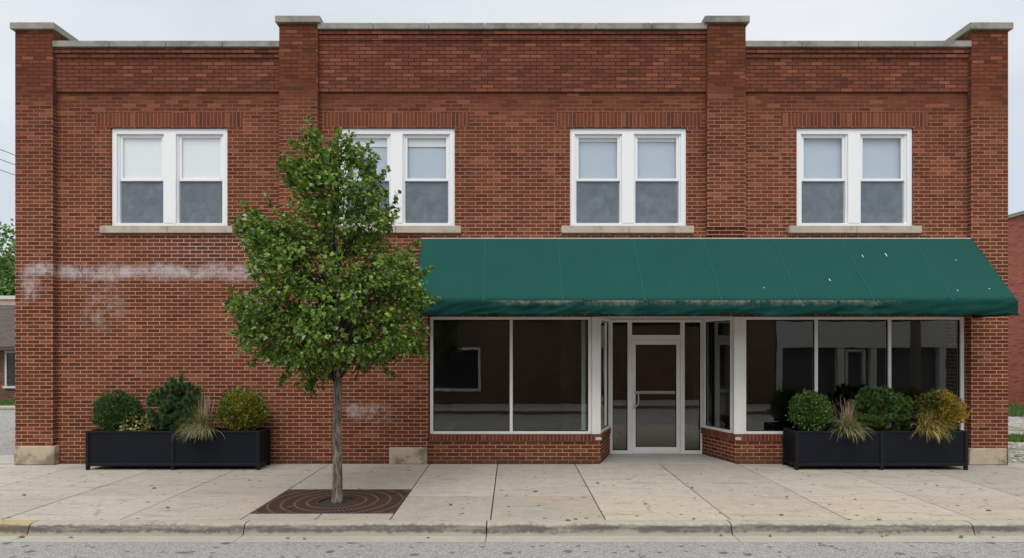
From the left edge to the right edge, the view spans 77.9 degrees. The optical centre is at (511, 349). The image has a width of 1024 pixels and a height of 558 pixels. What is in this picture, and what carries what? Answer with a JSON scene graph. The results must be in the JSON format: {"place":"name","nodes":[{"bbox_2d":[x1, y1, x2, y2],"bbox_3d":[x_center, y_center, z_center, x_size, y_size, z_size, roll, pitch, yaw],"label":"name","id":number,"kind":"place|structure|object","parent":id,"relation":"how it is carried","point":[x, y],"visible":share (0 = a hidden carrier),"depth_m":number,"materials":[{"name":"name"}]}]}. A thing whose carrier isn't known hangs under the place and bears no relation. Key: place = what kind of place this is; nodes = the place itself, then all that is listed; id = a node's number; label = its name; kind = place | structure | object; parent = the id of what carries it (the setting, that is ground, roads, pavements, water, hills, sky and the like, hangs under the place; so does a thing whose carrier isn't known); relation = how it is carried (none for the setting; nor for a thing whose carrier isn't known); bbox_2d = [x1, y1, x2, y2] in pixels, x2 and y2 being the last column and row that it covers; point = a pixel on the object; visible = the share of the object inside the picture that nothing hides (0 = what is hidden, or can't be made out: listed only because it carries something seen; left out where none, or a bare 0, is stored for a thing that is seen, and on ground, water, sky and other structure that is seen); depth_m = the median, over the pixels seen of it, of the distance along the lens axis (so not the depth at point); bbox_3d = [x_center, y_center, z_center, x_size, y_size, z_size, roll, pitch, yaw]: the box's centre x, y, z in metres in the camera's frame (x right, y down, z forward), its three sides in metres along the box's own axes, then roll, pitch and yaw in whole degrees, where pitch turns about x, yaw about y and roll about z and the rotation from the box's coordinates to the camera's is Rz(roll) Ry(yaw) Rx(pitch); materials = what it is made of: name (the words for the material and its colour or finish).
{"place":"outdoors","nodes":[
{"label":"outdoors","id":0,"kind":"place"},
{"bbox_2d":[0,455,13,463],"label":"apron","id":1,"kind":"object","parent":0,"point":[6,459],"depth_m":11.45,"materials":[{"name":"concrete"}]},
{"bbox_2d":[0,410,14,454],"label":"side road","id":2,"kind":"structure","parent":0,"point":[7,431],"depth_m":15.45,"materials":[{"name":"grey asphalt"}]},
{"bbox_2d":[0,398,14,405],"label":"grass","id":3,"kind":"structure","parent":0,"point":[6,403],"depth_m":22.55,"materials":[{"name":"green plant"}]},
{"bbox_2d":[319,465,604,519],"bbox_3d":[0.600,2.072,9.213,33.600,0.128,3.655,0,0,0],"label":"pavement base","id":4,"kind":"object","parent":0,"point":[328,502],"depth_m":8.37,"materials":[{"name":"grey concrete"}]},
{"bbox_2d":[219,114,440,503],"bbox_3d":[-2.350,-0.490,8.292,2.610,5.033,2.405,0,0,25],"label":"street tree","id":5,"kind":"object","parent":4,"relation":"on","point":[336,323],"visible":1,"depth_m":7.97,"materials":[{"name":"green plant"}]},
{"bbox_2d":[0,463,1023,520],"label":"pavement","id":6,"kind":"structure","parent":0,"point":[562,492],"depth_m":8.86,"materials":[{"name":"concrete"}]},
{"bbox_2d":[86,427,270,469],"bbox_3d":[-5.583,1.663,10.665,2.857,0.643,0.500,0,0,0],"label":"planter box","id":7,"kind":"object","parent":6,"relation":"on","point":[153,447],"visible":0.84,"depth_m":10.43,"materials":[{"name":"black metal"}]},
{"bbox_2d":[88,388,145,433],"bbox_3d":[-6.648,1.050,10.673,0.836,0.800,0.766,0,0,-34],"label":"yew ball","id":8,"kind":"object","parent":7,"relation":"in","point":[117,404],"visible":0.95,"depth_m":10.53,"materials":[{"name":"green plant"}]},
{"bbox_2d":[118,413,152,430],"bbox_3d":[-6.338,1.246,10.677,0.564,0.395,0.556,0,0,38],"label":"variegated shrub","id":9,"kind":"object","parent":7,"relation":"in","point":[136,428],"visible":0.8,"depth_m":10.57,"materials":[{"name":"green plant"}]},
{"bbox_2d":[145,372,208,430],"bbox_3d":[-5.658,0.890,10.649,1.107,1.045,0.663,0,0,0],"label":"mugo pine","id":10,"kind":"object","parent":7,"relation":"on","point":[170,401],"visible":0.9,"depth_m":10.54,"materials":[{"name":"green plant"}]},
{"bbox_2d":[172,394,229,442],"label":"ornamental grass","id":11,"kind":"object","parent":7,"relation":"in","point":[203,422],"depth_m":10.38,"materials":[{"name":"plant"}]},
{"bbox_2d":[215,385,271,430],"bbox_3d":[-4.535,1.016,10.664,0.939,0.824,0.721,0,0,0],"label":"boxwood","id":12,"kind":"object","parent":7,"relation":"on","point":[228,407],"visible":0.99,"depth_m":10.54,"materials":[{"name":"green plant"}]},
{"bbox_2d":[251,489,410,514],"bbox_3d":[-2.299,2.010,8.330,1.733,0.053,1.316,0,0,0],"label":"tree grate","id":13,"kind":"object","parent":6,"relation":"in","point":[366,501],"visible":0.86,"depth_m":8.22,"materials":[{"name":"metal"}]},
{"bbox_2d":[10,16,1013,464],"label":"brick building","id":14,"kind":"structure","parent":6,"relation":"on","point":[142,168],"depth_m":11.00,"materials":[{"name":"red brick"}]},
{"bbox_2d":[100,129,233,232],"bbox_3d":[-5.977,-2.931,11.054,2.290,1.833,0.232,0,0,0],"label":"window","id":15,"kind":"structure","parent":14,"relation":"in","point":[164,180],"depth_m":11.11,"materials":[{"name":"white paint"}]},
{"bbox_2d":[328,129,460,232],"bbox_3d":[-2.028,-2.931,11.054,2.290,1.833,0.232,0,0,0],"label":"window","id":16,"kind":"structure","parent":14,"relation":"in","point":[421,162],"depth_m":11.11,"materials":[{"name":"white paint"}]},
{"bbox_2d":[430,317,590,433],"bbox_3d":[-0.023,0.452,11.079,2.815,2.043,0.112,0,0,0],"label":"shop window","id":17,"kind":"structure","parent":14,"relation":"in","point":[432,431],"depth_m":11.04,"materials":[{"name":"metal"}]},
{"bbox_2d":[601,317,610,432],"bbox_3d":[1.681,0.453,11.567,0.082,2.043,0.908,0,0,20],"label":"shop window","id":18,"kind":"structure","parent":14,"relation":"in","point":[605,323],"depth_m":11.76,"materials":[{"name":"glass"}]},
{"bbox_2d":[561,129,693,232],"bbox_3d":[2.000,-2.931,11.054,2.290,1.833,0.232,0,0,0],"label":"window","id":19,"kind":"structure","parent":14,"relation":"in","point":[622,180],"depth_m":11.11,"materials":[{"name":"white paint"}]},
{"bbox_2d":[632,340,679,452],"bbox_3d":[2.731,0.892,12.009,0.909,2.143,0.162,0,0,0],"label":"door","id":20,"kind":"structure","parent":14,"relation":"in","point":[635,449],"depth_m":12.01,"materials":[{"name":"metal"}]},
{"bbox_2d":[412,238,1018,317],"bbox_3d":[3.176,-1.218,10.414,9.460,1.401,1.163,0,0,0],"label":"awning","id":21,"kind":"object","parent":14,"relation":"attached to","point":[714,276],"visible":1,"depth_m":10.30,"materials":[{"name":"green fabric"}]},
{"bbox_2d":[702,317,731,432],"bbox_3d":[3.752,0.453,11.566,0.082,2.043,0.897,0,0,-18],"label":"shop window","id":22,"kind":"structure","parent":14,"relation":"in","point":[704,321],"depth_m":11.90,"materials":[{"name":"metal"}]},
{"bbox_2d":[744,317,963,433],"bbox_3d":[5.959,0.452,11.079,3.838,2.043,0.112,0,0,0],"label":"shop window","id":23,"kind":"structure","parent":14,"relation":"in","point":[960,320],"depth_m":11.04,"materials":[{"name":"metal"}]},
{"bbox_2d":[788,129,921,232],"bbox_3d":[5.937,-2.931,11.054,2.290,1.833,0.232,0,0,0],"label":"window","id":24,"kind":"structure","parent":14,"relation":"in","point":[849,180],"depth_m":11.11,"materials":[{"name":"white paint"}]},
{"bbox_2d":[783,427,967,469],"bbox_3d":[6.082,1.663,10.665,2.835,0.643,0.500,0,0,0],"label":"planter box","id":25,"kind":"object","parent":6,"relation":"on","point":[890,447],"visible":0.82,"depth_m":10.43,"materials":[{"name":"black metal"}]},
{"bbox_2d":[785,388,837,430],"bbox_3d":[5.037,1.048,10.666,0.778,0.790,0.709,0,0,0],"label":"boxwood","id":26,"kind":"object","parent":25,"relation":"on","point":[818,408],"visible":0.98,"depth_m":10.54,"materials":[{"name":"green plant"}]},
{"bbox_2d":[824,398,873,441],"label":"ornamental grass","id":27,"kind":"object","parent":25,"relation":"in","point":[848,424],"depth_m":10.42,"materials":[{"name":"plant"}]},
{"bbox_2d":[846,385,913,430],"bbox_3d":[6.183,1.011,10.671,1.113,0.848,0.648,0,0,0],"label":"mugo pine","id":28,"kind":"object","parent":25,"relation":"on","point":[898,403],"visible":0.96,"depth_m":10.59,"materials":[{"name":"green plant"}]},
{"bbox_2d":[903,405,954,443],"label":"ornamental grass","id":29,"kind":"object","parent":25,"relation":"in","point":[927,425],"depth_m":10.39,"materials":[{"name":"plant"}]},
{"bbox_2d":[909,387,971,430],"bbox_3d":[7.222,1.031,10.666,0.925,0.782,0.702,0,0,0],"label":"boxwood","id":30,"kind":"object","parent":25,"relation":"on","point":[956,404],"visible":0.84,"depth_m":10.53,"materials":[{"name":"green plant"}]},
{"bbox_2d":[0,542,1023,557],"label":"road","id":31,"kind":"structure","parent":0,"point":[511,549],"depth_m":6.67,"materials":[{"name":"grey asphalt"}]},
{"bbox_2d":[0,0,1023,276],"label":"sky","id":32,"kind":"structure","parent":0,"point":[85,20],"materials":[{"name":"white"}]},
{"bbox_2d":[601,454,734,463],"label":"entry pavement","id":33,"kind":"structure","parent":0,"point":[657,459],"depth_m":11.41,"materials":[{"name":"concrete"}]},
{"bbox_2d":[1008,417,1023,462],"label":"gravel lot","id":34,"kind":"structure","parent":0,"point":[1016,425],"depth_m":13.72,"materials":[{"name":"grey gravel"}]},
{"bbox_2d":[1008,211,1023,405],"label":"brick warehouse","id":35,"kind":"structure","parent":34,"relation":"on","point":[1016,322],"depth_m":22.10,"materials":[{"name":"brick"}]},
{"bbox_2d":[1008,432,1023,441],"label":"grass","id":36,"kind":"structure","parent":0,"point":[1013,437],"depth_m":14.04,"materials":[{"name":"green plant"}]},
{"label":"ground","id":37,"kind":"structure","parent":0,"visible":0},
{"bbox_2d":[0,218,14,295],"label":"broadleaf tree","id":38,"kind":"object","parent":37,"relation":"on","point":[7,280],"visible":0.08,"depth_m":37.96,"materials":[{"name":"green plant"}]},
{"bbox_2d":[0,296,14,304],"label":"pale building","id":39,"kind":"structure","parent":37,"relation":"on","point":[7,300],"depth_m":35.00,"materials":[{"name":"brick"}]},
{"bbox_2d":[0,406,14,409],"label":"side kerb","id":40,"kind":"structure","parent":37,"relation":"on","point":[7,407],"depth_m":21.20,"materials":[{"name":"concrete"}]},
{"bbox_2d":[0,520,38,534],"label":"yellow kerb","id":41,"kind":"structure","parent":37,"relation":"on","point":[14,527],"depth_m":7.22,"materials":[{"name":"yellow concrete"}]},
{"bbox_2d":[0,535,1023,541],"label":"gutter","id":42,"kind":"object","parent":37,"relation":"on","point":[515,538],"visible":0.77,"depth_m":7.05,"materials":[{"name":"concrete"}]},
{"bbox_2d":[28,520,1023,534],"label":"kerb","id":43,"kind":"structure","parent":37,"relation":"on","point":[526,527],"depth_m":7.22,"materials":[{"name":"concrete"}]},
{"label":"lawn","id":44,"kind":"structure","parent":0,"visible":0},
{"bbox_2d":[1008,403,1023,415],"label":"grass","id":45,"kind":"structure","parent":44,"relation":"on","point":[1015,409],"depth_m":20.05,"materials":[{"name":"green plant"}]},
{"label":"lawn","id":46,"kind":"structure","parent":0,"visible":0},
{"bbox_2d":[0,305,14,400],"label":"brick house","id":47,"kind":"structure","parent":46,"relation":"on","point":[7,352],"depth_m":24.00,"materials":[{"name":"brown brick"}]},
{"bbox_2d":[2,351,14,387],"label":"window","id":48,"kind":"structure","parent":47,"relation":"in","point":[9,355],"depth_m":23.97,"materials":[{"name":"grey glass"}]}
]}

